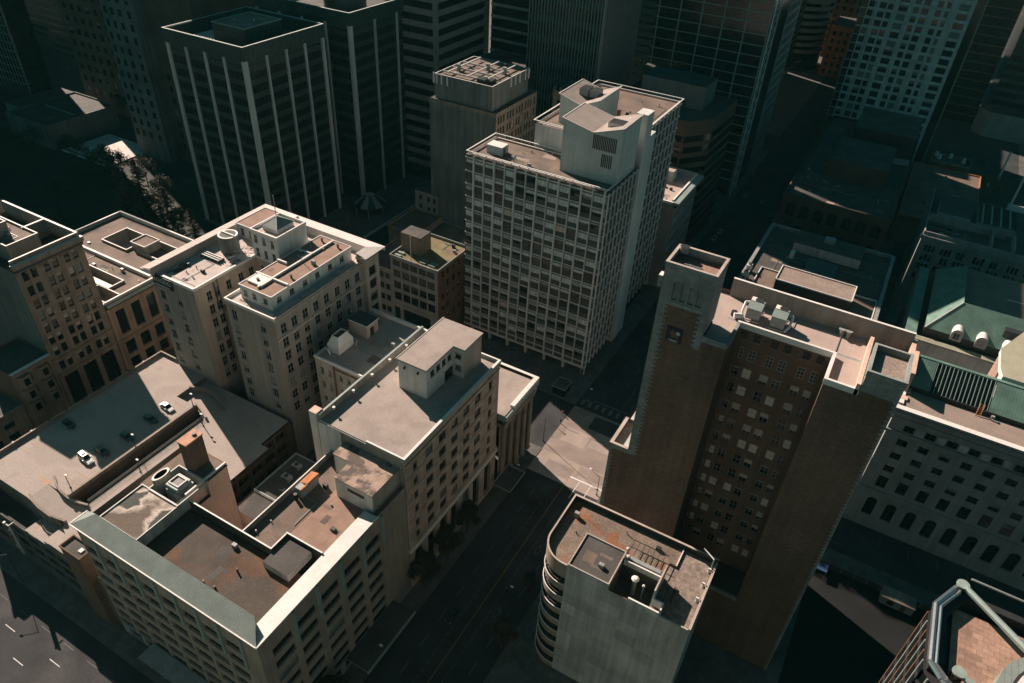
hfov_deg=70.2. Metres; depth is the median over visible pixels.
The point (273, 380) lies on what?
window
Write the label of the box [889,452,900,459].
window
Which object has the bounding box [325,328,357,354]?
cooling tower
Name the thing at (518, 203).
window
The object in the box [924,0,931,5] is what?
window
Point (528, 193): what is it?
window
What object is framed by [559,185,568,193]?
window
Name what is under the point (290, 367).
window
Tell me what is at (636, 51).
strip window
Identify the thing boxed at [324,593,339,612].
window
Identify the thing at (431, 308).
window
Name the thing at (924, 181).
flat roofed shop
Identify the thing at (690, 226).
strip window
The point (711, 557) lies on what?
davit arm
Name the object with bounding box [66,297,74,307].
window
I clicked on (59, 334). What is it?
window
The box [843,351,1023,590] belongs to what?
classical stone building
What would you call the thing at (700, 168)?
strip window
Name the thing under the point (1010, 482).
window
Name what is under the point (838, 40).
orange brick building
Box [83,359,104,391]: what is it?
window
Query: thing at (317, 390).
window
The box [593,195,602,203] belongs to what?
window
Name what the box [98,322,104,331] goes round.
window
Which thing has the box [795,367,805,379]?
window
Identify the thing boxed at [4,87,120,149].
grey hall
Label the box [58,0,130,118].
rounded dark tower
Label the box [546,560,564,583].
strip window
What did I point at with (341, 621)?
window
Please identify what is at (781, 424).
window
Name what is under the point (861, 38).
window
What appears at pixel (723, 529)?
window
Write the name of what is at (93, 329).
window
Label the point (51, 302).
stone block
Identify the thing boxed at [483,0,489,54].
background tower
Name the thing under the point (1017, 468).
window
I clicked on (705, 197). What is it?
strip window
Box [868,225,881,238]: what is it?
window
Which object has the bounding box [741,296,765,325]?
cooling unit
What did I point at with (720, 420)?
window
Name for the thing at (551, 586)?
strip window
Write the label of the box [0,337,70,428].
bay window building
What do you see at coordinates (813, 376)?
window
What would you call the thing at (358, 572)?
window
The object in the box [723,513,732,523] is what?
window
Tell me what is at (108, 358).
window
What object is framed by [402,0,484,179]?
striped office tower
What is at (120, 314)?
window
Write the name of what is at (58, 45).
strip window
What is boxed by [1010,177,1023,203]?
white mast
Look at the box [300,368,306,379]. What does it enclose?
window
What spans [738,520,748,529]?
window
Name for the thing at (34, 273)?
window
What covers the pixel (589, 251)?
window
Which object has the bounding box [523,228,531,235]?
window
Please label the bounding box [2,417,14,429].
window
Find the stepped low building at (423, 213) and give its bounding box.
[387,180,464,243]
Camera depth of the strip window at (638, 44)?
436.51 m
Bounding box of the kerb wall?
[362,204,414,238]
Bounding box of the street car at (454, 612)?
[445,605,460,623]
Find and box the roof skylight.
[296,250,311,258]
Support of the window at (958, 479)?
in the classical stone building at (942, 476)
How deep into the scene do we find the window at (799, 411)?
130.08 m
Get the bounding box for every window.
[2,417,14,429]
[9,431,21,441]
[21,272,30,282]
[25,3,40,8]
[27,10,42,15]
[27,286,36,296]
[30,17,45,22]
[30,267,39,278]
[32,24,47,29]
[33,298,41,309]
[34,30,49,36]
[36,281,44,292]
[38,311,46,321]
[39,0,58,5]
[40,6,61,13]
[41,295,50,305]
[43,14,63,20]
[43,262,51,271]
[43,323,51,333]
[45,21,65,28]
[46,307,55,317]
[48,28,67,35]
[48,335,56,345]
[49,276,57,286]
[50,36,69,42]
[51,258,58,268]
[51,319,59,329]
[52,43,72,50]
[53,346,61,356]
[54,288,62,299]
[55,50,74,57]
[56,331,64,341]
[57,272,65,282]
[59,301,67,311]
[59,360,67,370]
[61,1,113,98]
[61,342,68,351]
[62,285,70,295]
[63,253,71,262]
[63,313,71,323]
[64,370,86,402]
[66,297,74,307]
[67,356,74,365]
[68,266,76,277]
[68,324,75,334]
[71,249,79,259]
[71,308,79,318]
[72,335,80,345]
[73,279,81,289]
[76,262,84,273]
[76,320,83,330]
[77,291,85,301]
[78,349,84,359]
[80,331,87,341]
[81,276,88,286]
[82,303,89,313]
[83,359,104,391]
[85,287,92,297]
[85,345,93,355]
[86,315,94,324]
[89,299,97,309]
[91,325,97,335]
[94,311,101,321]
[96,339,103,349]
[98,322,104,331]
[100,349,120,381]
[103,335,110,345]
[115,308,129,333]
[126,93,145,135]
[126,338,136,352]
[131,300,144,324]
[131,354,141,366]
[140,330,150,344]
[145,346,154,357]
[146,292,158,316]
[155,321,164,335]
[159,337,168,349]
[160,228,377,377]
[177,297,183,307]
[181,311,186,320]
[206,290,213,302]
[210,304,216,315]
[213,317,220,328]
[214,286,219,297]
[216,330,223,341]
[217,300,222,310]
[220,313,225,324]
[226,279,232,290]
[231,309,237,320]
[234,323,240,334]
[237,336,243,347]
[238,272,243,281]
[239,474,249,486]
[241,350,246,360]
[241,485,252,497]
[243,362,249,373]
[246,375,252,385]
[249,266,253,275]
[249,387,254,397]
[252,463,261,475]
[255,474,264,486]
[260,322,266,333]
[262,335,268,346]
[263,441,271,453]
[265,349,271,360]
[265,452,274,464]
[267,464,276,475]
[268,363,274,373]
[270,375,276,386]
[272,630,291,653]
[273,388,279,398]
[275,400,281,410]
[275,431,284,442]
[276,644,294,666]
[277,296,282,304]
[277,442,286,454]
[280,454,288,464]
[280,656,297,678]
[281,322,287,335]
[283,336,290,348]
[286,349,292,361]
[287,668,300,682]
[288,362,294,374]
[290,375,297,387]
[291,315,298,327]
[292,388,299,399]
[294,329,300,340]
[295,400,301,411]
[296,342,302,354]
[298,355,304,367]
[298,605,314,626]
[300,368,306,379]
[301,618,317,639]
[302,308,309,320]
[302,380,308,391]
[303,631,319,651]
[304,322,311,333]
[304,392,310,403]
[306,334,313,346]
[306,642,322,663]
[308,347,313,359]
[309,655,324,675]
[310,360,315,371]
[312,372,317,383]
[312,665,326,682]
[313,300,319,312]
[314,384,319,395]
[315,314,321,325]
[317,326,323,338]
[319,340,323,349]
[321,579,337,600]
[324,293,330,305]
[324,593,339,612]
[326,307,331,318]
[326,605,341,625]
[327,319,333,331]
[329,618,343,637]
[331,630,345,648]
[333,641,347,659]
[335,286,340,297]
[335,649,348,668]
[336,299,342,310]
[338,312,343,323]
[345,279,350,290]
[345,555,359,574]
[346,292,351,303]
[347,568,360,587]
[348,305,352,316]
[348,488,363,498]
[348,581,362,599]
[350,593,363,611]
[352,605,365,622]
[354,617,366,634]
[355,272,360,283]
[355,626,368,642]
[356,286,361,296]
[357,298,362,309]
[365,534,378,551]
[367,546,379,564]
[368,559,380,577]
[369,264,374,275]
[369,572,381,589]
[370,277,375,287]
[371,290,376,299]
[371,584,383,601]
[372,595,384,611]
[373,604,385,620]
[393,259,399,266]
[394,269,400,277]
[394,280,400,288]
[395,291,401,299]
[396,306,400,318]
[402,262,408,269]
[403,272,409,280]
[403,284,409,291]
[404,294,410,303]
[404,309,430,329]
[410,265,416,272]
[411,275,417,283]
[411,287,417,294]
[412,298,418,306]
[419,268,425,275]
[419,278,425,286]
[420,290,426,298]
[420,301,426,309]
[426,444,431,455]
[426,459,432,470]
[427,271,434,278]
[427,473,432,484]
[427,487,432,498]
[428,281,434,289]
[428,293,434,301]
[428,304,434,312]
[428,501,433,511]
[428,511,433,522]
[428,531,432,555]
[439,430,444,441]
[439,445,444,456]
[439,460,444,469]
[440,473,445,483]
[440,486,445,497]
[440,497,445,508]
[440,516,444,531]
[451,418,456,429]
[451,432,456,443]
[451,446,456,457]
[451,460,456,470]
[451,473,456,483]
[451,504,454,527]
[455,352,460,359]
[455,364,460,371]
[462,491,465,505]
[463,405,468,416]
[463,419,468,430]
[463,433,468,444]
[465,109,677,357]
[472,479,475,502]
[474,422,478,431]
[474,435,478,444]
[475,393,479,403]
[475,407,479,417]
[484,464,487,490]
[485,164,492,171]
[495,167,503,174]
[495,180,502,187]
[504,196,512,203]
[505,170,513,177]
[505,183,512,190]
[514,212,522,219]
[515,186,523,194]
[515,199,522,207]
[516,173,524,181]
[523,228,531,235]
[524,215,532,222]
[525,202,533,210]
[526,189,534,197]
[527,176,535,183]
[534,231,542,238]
[535,219,543,226]
[536,193,545,200]
[536,206,544,213]
[537,594,559,661]
[538,179,546,187]
[538,582,561,650]
[539,580,558,640]
[540,578,557,629]
[542,573,559,618]
[543,246,551,253]
[543,569,560,607]
[544,234,552,241]
[544,564,562,595]
[545,222,553,229]
[546,209,554,216]
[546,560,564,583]
[547,196,555,203]
[548,182,557,190]
[553,250,561,257]
[555,238,563,245]
[556,225,564,233]
[557,212,565,220]
[558,199,567,206]
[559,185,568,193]
[562,265,570,272]
[564,253,572,260]
[565,241,573,248]
[566,228,575,236]
[568,215,576,223]
[569,202,578,210]
[570,189,579,196]
[572,281,580,288]
[573,269,581,276]
[575,257,583,264]
[576,244,585,252]
[577,232,586,239]
[579,219,588,226]
[580,206,589,213]
[582,192,591,200]
[582,284,590,291]
[584,272,592,279]
[585,260,594,268]
[587,248,595,255]
[588,235,597,243]
[590,222,599,230]
[591,209,601,217]
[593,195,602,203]
[632,53,792,74]
[633,46,794,67]
[634,40,796,61]
[635,33,798,54]
[636,27,799,47]
[637,20,801,40]
[638,13,803,32]
[639,7,805,25]
[640,0,807,17]
[641,5,656,9]
[670,134,729,164]
[673,125,731,153]
[675,115,733,142]
[682,523,690,532]
[684,145,726,171]
[685,210,711,238]
[685,511,694,520]
[687,201,713,229]
[689,192,715,220]
[689,499,697,508]
[691,527,700,536]
[692,183,717,210]
[693,486,701,495]
[694,174,719,201]
[695,515,703,524]
[696,164,722,191]
[697,472,706,482]
[699,502,708,512]
[701,459,710,468]
[703,154,724,178]
[703,490,712,499]
[705,444,714,454]
[705,533,713,543]
[707,476,716,486]
[709,429,719,440]
[709,521,717,531]
[711,462,720,472]
[713,414,723,425]
[713,509,722,518]
[715,538,723,547]
[716,448,725,459]
[717,495,726,505]
[718,398,728,409]
[719,526,728,535]
[720,433,730,444]
[721,482,731,492]
[723,381,733,393]
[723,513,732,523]
[725,418,735,429]
[726,468,735,479]
[727,500,737,510]
[728,364,738,376]
[730,402,740,413]
[730,544,738,553]
[731,454,740,465]
[732,486,742,497]
[734,385,745,398]
[734,532,743,542]
[735,439,745,450]
[736,346,743,357]
[737,473,746,483]
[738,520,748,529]
[739,330,748,340]
[740,368,751,381]
[740,424,750,435]
[740,549,748,557]
[741,458,752,469]
[743,506,753,517]
[744,537,752,546]
[745,408,756,420]
[747,350,756,362]
[747,444,757,455]
[748,493,758,503]
[749,524,757,534]
[751,392,762,403]
[752,334,761,344]
[752,428,762,440]
[753,479,763,490]
[754,511,762,520]
[756,374,768,387]
[757,412,768,424]
[758,465,768,476]
[759,498,768,507]
[760,63,783,137]
[762,396,774,408]
[763,450,774,461]
[764,356,773,368]
[764,484,773,494]
[768,379,780,391]
[769,340,779,350]
[769,435,780,446]
[770,470,779,481]
[775,419,786,431]
[775,455,785,465]
[776,360,786,372]
[780,221,789,226]
[781,402,792,414]
[781,440,790,450]
[782,344,791,354]
[784,202,795,215]
[787,385,799,398]
[787,424,797,435]
[793,407,803,419]
[794,225,803,229]
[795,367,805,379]
[797,206,809,219]
[800,390,810,401]
[801,351,811,361]
[808,371,818,383]
[811,210,823,223]
[814,355,825,365]
[825,213,837,227]
[834,44,945,131]
[839,217,852,230]
[850,240,859,245]
[853,221,867,234]
[858,35,865,41]
[860,27,868,33]
[861,496,877,514]
[863,18,871,24]
[864,244,873,249]
[866,9,874,15]
[867,37,875,43]
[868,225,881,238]
[869,0,877,6]
[870,28,878,34]
[873,20,880,26]
[873,47,878,53]
[875,475,888,487]
[876,11,883,17]
[876,39,881,44]
[878,30,884,35]
[879,2,886,8]
[879,504,897,521]
[881,21,887,27]
[882,49,892,55]
[883,464,894,472]
[884,12,890,18]
[885,40,895,46]
[887,3,893,9]
[889,31,898,38]
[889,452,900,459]
[891,23,901,29]
[894,14,904,20]
[895,483,908,495]
[896,439,907,447]
[897,51,903,57]
[898,5,908,11]
[899,511,917,529]
[900,43,906,48]
[903,34,909,40]
[903,425,914,433]
[903,472,914,480]
[905,53,912,59]
[906,25,912,31]
[908,44,915,50]
[909,16,915,22]
[910,459,921,467]
[911,35,918,41]
[912,7,919,13]
[914,26,921,32]
[915,490,928,502]
[916,446,928,454]
[917,17,925,23]
[917,55,923,61]
[919,519,937,537]
[921,8,928,14]
[921,46,927,52]
[923,480,935,487]
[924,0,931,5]
[924,37,930,43]
[924,433,936,441]
[927,28,934,34]
[931,19,937,25]
[931,467,942,475]
[934,10,940,16]
[935,498,949,511]
[937,1,944,7]
[938,59,949,65]
[938,454,950,462]
[938,527,958,545]
[941,50,952,56]
[944,41,956,47]
[944,488,956,495]
[946,441,958,448]
[948,32,959,38]
[951,23,963,29]
[952,475,964,483]
[955,13,967,20]
[956,506,971,519]
[959,4,971,11]
[959,535,979,553]
[960,462,972,470]
[965,496,978,503]
[968,449,981,456]
[974,483,986,491]
[977,514,992,527]
[979,544,1000,562]
[982,470,994,478]
[987,504,999,512]
[990,456,1004,465]
[996,491,1008,499]
[999,523,1014,535]
[1001,552,1022,570]
[1004,478,1017,486]
[1010,512,1022,520]
[1013,465,1023,473]
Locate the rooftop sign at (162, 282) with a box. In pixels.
[153,274,173,291]
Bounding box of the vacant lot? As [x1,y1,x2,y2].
[778,568,926,682]
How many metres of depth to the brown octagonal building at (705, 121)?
285.67 m
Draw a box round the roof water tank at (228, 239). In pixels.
[217,229,240,255]
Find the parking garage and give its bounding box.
[0,351,295,624]
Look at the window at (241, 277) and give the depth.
192.12 m
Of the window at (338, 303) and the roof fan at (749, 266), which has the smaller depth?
the window at (338, 303)
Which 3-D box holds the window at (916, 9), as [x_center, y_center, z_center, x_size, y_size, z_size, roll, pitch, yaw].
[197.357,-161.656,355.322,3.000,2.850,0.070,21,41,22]
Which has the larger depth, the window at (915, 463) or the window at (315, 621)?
the window at (915, 463)
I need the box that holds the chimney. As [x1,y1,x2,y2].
[176,428,209,472]
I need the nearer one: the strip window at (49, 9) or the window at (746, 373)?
the window at (746, 373)
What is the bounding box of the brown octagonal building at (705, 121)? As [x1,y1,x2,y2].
[626,65,736,243]
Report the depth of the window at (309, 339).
185.87 m
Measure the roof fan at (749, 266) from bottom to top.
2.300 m
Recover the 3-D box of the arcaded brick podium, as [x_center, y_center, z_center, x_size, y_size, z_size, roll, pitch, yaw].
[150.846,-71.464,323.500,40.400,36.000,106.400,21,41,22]
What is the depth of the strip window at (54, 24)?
436.51 m
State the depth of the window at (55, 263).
192.31 m
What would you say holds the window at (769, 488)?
in the brick bank tower at (741, 446)
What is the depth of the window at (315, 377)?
193.51 m
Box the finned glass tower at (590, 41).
[526,0,641,137]
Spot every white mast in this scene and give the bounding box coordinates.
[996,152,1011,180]
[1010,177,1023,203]
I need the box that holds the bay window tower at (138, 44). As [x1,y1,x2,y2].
[99,0,254,163]
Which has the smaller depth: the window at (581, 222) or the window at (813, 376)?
the window at (813, 376)
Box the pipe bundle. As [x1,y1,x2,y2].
[684,263,702,269]
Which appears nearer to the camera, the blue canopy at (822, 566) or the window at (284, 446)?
the blue canopy at (822, 566)
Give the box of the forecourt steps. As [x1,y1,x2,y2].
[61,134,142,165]
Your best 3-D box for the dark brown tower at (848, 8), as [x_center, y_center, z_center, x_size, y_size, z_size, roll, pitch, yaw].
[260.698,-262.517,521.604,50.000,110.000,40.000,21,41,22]
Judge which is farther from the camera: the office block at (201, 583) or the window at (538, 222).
the window at (538, 222)
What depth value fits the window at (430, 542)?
172.74 m
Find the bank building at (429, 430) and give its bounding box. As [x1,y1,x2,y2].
[308,317,500,587]
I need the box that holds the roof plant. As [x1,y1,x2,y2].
[165,473,194,502]
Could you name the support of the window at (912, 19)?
in the pale residential tower at (907, 57)
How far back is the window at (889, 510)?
185.96 m
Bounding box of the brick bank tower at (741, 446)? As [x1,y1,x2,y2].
[599,244,917,669]
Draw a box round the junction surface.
[527,406,620,499]
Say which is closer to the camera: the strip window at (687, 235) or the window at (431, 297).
the window at (431, 297)
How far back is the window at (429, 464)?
155.97 m
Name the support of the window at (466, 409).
in the bank building at (429, 430)
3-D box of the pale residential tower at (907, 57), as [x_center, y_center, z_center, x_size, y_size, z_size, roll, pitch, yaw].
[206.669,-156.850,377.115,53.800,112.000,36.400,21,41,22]
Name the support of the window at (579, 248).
in the white slab tower at (562, 216)
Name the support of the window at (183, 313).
in the plaster block at (283, 326)
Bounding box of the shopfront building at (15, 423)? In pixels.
[0,391,33,449]
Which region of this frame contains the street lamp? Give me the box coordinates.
[510,585,523,616]
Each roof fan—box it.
[742,269,749,277]
[746,262,752,270]
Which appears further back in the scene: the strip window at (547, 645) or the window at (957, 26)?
the window at (957, 26)
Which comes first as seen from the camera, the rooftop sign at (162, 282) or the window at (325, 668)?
the window at (325, 668)
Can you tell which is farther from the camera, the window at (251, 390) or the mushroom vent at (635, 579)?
the window at (251, 390)
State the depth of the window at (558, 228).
210.06 m
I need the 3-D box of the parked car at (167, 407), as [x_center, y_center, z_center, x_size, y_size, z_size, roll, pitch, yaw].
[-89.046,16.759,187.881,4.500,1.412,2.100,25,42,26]
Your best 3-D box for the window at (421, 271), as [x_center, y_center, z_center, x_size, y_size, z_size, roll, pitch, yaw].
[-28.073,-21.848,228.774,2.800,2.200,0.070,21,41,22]
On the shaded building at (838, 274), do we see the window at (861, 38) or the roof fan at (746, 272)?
the roof fan at (746, 272)
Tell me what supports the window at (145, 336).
in the terracotta building at (120, 248)
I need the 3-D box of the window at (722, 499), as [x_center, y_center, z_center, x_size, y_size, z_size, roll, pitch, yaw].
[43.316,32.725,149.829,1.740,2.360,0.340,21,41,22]
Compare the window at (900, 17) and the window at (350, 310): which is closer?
the window at (350, 310)
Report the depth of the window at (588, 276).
213.62 m
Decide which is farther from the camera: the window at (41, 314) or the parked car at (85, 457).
the window at (41, 314)
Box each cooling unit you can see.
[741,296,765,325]
[766,304,794,332]
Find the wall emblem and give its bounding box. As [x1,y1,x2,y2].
[665,325,683,344]
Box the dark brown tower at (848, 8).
[820,0,862,55]
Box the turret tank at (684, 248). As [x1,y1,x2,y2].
[680,244,689,253]
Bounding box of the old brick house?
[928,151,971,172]
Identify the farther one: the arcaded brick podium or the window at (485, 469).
the arcaded brick podium
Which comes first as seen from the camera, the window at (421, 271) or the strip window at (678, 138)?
the window at (421, 271)
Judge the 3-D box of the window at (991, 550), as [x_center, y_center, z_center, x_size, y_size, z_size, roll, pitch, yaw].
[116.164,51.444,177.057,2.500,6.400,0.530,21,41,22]
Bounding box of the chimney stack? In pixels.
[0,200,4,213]
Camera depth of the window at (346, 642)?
148.88 m
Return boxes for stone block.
[0,200,126,405]
[378,238,400,315]
[647,166,703,287]
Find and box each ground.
[0,6,1023,682]
[0,126,220,237]
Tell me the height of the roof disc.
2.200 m
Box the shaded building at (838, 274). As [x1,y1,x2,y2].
[738,222,895,319]
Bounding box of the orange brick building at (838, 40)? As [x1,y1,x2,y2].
[818,16,856,77]
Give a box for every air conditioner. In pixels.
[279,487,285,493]
[280,472,292,482]
[291,461,302,470]
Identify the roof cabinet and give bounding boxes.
[789,250,795,258]
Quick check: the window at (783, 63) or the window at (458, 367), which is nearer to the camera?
the window at (458, 367)
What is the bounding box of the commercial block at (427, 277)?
[389,225,464,329]
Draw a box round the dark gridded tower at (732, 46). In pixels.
[648,0,790,195]
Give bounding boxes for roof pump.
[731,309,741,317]
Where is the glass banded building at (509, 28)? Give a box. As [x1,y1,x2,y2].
[480,0,532,89]
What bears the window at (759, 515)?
in the brick bank tower at (741, 446)
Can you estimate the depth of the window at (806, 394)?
127.59 m
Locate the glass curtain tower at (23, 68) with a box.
[0,0,52,94]
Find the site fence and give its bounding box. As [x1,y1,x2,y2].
[820,560,931,610]
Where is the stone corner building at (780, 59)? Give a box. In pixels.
[748,0,801,165]
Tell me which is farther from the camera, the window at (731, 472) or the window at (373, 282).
the window at (373, 282)
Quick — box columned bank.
[492,362,539,492]
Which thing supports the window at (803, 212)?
in the arcaded brick podium
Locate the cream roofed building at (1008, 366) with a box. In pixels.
[988,332,1023,394]
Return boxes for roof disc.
[993,658,1023,682]
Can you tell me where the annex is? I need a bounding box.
[238,453,317,575]
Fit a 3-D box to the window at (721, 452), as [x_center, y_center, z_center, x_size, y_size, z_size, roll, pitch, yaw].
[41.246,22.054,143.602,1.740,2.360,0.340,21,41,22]
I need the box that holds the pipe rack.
[200,250,224,263]
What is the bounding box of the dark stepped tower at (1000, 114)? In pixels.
[970,12,1023,143]
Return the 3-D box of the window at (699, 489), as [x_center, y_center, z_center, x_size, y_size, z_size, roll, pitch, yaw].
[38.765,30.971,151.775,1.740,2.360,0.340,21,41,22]
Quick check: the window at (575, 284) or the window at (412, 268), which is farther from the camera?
the window at (412, 268)
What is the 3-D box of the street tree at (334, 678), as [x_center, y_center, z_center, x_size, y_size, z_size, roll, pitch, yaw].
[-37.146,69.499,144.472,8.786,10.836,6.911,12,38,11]
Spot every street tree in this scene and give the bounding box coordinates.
[313,673,347,682]
[408,549,440,587]
[432,524,464,559]
[455,499,480,533]
[490,616,518,648]
[523,570,536,591]
[987,176,1005,199]
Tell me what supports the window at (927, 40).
in the pale residential tower at (907, 57)
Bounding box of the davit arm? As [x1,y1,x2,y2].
[704,548,714,569]
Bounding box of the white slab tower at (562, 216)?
[464,79,683,374]
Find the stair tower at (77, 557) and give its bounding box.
[59,534,117,625]
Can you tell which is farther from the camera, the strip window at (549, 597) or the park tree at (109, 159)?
the park tree at (109, 159)
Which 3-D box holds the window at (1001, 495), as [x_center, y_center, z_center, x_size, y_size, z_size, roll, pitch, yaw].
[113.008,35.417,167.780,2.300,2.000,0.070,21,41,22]
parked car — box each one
[61,418,75,429]
[77,450,93,464]
[94,445,110,456]
[119,431,135,441]
[143,414,157,424]
[159,402,174,411]
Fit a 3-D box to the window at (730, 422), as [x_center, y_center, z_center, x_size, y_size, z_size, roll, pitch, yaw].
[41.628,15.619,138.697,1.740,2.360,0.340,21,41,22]
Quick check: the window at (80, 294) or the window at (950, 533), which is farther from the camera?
the window at (80, 294)
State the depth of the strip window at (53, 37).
441.55 m
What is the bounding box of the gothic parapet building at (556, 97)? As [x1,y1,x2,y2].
[552,81,576,111]
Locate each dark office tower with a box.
[24,0,52,46]
[39,0,77,67]
[630,0,807,85]
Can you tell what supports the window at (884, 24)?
in the pale residential tower at (907, 57)
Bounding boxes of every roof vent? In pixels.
[838,327,845,336]
[845,329,852,338]
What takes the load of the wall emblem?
attached to the brick bank tower at (741, 446)
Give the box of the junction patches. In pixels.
[542,417,619,485]
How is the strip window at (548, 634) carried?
in the rounded office block at (608, 627)
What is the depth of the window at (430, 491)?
161.29 m
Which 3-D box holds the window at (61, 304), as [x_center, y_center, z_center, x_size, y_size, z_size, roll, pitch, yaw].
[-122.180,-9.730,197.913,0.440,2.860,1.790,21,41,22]
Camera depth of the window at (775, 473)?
139.89 m
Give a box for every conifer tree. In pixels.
[109,165,148,220]
[119,167,150,218]
[129,157,155,208]
[132,195,152,222]
[153,176,182,221]
[157,206,173,231]
[185,208,202,239]
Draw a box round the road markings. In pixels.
[0,150,1016,682]
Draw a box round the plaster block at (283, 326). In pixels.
[140,204,384,456]
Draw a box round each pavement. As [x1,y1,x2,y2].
[0,436,541,682]
[165,347,175,356]
[203,174,428,237]
[418,149,768,404]
[483,495,802,682]
[488,0,825,135]
[729,183,905,289]
[821,548,939,607]
[843,201,1005,513]
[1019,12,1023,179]
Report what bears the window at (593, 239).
in the white slab tower at (562, 216)
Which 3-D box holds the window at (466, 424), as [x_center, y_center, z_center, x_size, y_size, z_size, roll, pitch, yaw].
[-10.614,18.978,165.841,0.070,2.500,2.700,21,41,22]
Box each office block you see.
[68,442,415,682]
[535,494,719,682]
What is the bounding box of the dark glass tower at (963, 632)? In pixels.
[878,578,1023,682]
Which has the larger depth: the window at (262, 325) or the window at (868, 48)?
the window at (868, 48)
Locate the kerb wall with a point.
(387, 222)
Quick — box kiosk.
[552,377,571,396]
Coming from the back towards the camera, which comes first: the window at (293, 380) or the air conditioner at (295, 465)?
the window at (293, 380)
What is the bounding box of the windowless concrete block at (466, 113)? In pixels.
[429,56,536,226]
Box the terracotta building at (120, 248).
[74,211,192,369]
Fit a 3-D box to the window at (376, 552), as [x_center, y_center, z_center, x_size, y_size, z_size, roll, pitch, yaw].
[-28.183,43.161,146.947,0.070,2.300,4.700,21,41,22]
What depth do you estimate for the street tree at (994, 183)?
350.64 m
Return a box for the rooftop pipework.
[442,57,515,85]
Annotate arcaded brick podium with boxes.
[775,106,923,250]
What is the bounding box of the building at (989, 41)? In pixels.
[941,0,1023,122]
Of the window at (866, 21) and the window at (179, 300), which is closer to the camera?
the window at (179, 300)
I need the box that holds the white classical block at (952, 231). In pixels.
[892,188,1023,306]
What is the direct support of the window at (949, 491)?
in the classical stone building at (942, 476)
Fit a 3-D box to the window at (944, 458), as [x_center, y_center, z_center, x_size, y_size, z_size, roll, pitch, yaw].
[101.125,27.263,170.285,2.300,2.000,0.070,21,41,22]
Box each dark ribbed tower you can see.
[161,6,341,224]
[254,0,408,197]
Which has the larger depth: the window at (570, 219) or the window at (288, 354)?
the window at (570, 219)
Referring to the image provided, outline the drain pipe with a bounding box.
[213,279,234,356]
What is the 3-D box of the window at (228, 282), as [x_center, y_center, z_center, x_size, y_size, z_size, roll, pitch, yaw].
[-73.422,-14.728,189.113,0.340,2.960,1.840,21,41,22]
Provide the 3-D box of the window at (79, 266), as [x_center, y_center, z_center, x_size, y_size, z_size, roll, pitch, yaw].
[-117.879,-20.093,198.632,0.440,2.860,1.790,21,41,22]
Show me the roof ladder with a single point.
(980, 411)
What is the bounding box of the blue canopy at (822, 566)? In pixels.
[817,561,828,577]
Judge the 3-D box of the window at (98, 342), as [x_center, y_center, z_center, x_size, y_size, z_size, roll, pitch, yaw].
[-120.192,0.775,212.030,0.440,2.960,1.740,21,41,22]
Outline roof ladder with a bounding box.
[975,404,985,416]
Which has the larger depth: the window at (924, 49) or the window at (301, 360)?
the window at (924, 49)
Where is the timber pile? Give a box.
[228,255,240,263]
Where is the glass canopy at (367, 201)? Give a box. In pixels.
[354,192,385,217]
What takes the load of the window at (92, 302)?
in the stone block at (51, 302)
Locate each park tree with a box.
[50,216,73,229]
[56,132,89,165]
[83,143,110,172]
[100,148,128,178]
[109,177,141,212]
[114,93,126,108]
[125,154,157,186]
[148,174,176,202]
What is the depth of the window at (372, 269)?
198.49 m
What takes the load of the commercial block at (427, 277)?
on the ground at (32, 646)
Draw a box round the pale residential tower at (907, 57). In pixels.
[823,0,988,162]
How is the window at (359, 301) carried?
in the plaster block at (283, 326)
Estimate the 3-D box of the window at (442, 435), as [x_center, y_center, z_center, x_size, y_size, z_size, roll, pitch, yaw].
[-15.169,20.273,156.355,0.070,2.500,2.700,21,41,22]
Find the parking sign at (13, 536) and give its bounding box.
[2,521,25,553]
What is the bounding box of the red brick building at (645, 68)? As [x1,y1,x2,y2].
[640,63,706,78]
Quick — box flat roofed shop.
[888,162,980,243]
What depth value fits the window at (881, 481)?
182.01 m
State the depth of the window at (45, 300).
193.32 m
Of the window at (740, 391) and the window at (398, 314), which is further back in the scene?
the window at (398, 314)
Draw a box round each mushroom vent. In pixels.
[630,575,638,595]
[639,584,644,599]
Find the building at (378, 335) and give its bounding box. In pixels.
[314,308,426,408]
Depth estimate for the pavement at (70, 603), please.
166.53 m
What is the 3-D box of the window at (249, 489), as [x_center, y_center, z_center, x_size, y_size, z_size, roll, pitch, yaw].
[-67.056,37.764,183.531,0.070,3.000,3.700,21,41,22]
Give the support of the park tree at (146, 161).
on the park ground at (23, 171)
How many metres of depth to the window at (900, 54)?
368.12 m
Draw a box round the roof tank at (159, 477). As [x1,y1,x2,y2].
[152,467,170,484]
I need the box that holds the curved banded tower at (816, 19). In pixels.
[789,0,835,70]
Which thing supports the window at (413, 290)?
in the commercial block at (427, 277)
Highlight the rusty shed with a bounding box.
[293,471,318,500]
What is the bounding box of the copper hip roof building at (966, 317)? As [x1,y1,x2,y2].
[895,265,1023,374]
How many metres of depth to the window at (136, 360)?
226.40 m
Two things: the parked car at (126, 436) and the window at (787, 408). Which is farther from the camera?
the parked car at (126, 436)
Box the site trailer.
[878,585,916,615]
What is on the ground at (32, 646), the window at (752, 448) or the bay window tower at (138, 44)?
the bay window tower at (138, 44)

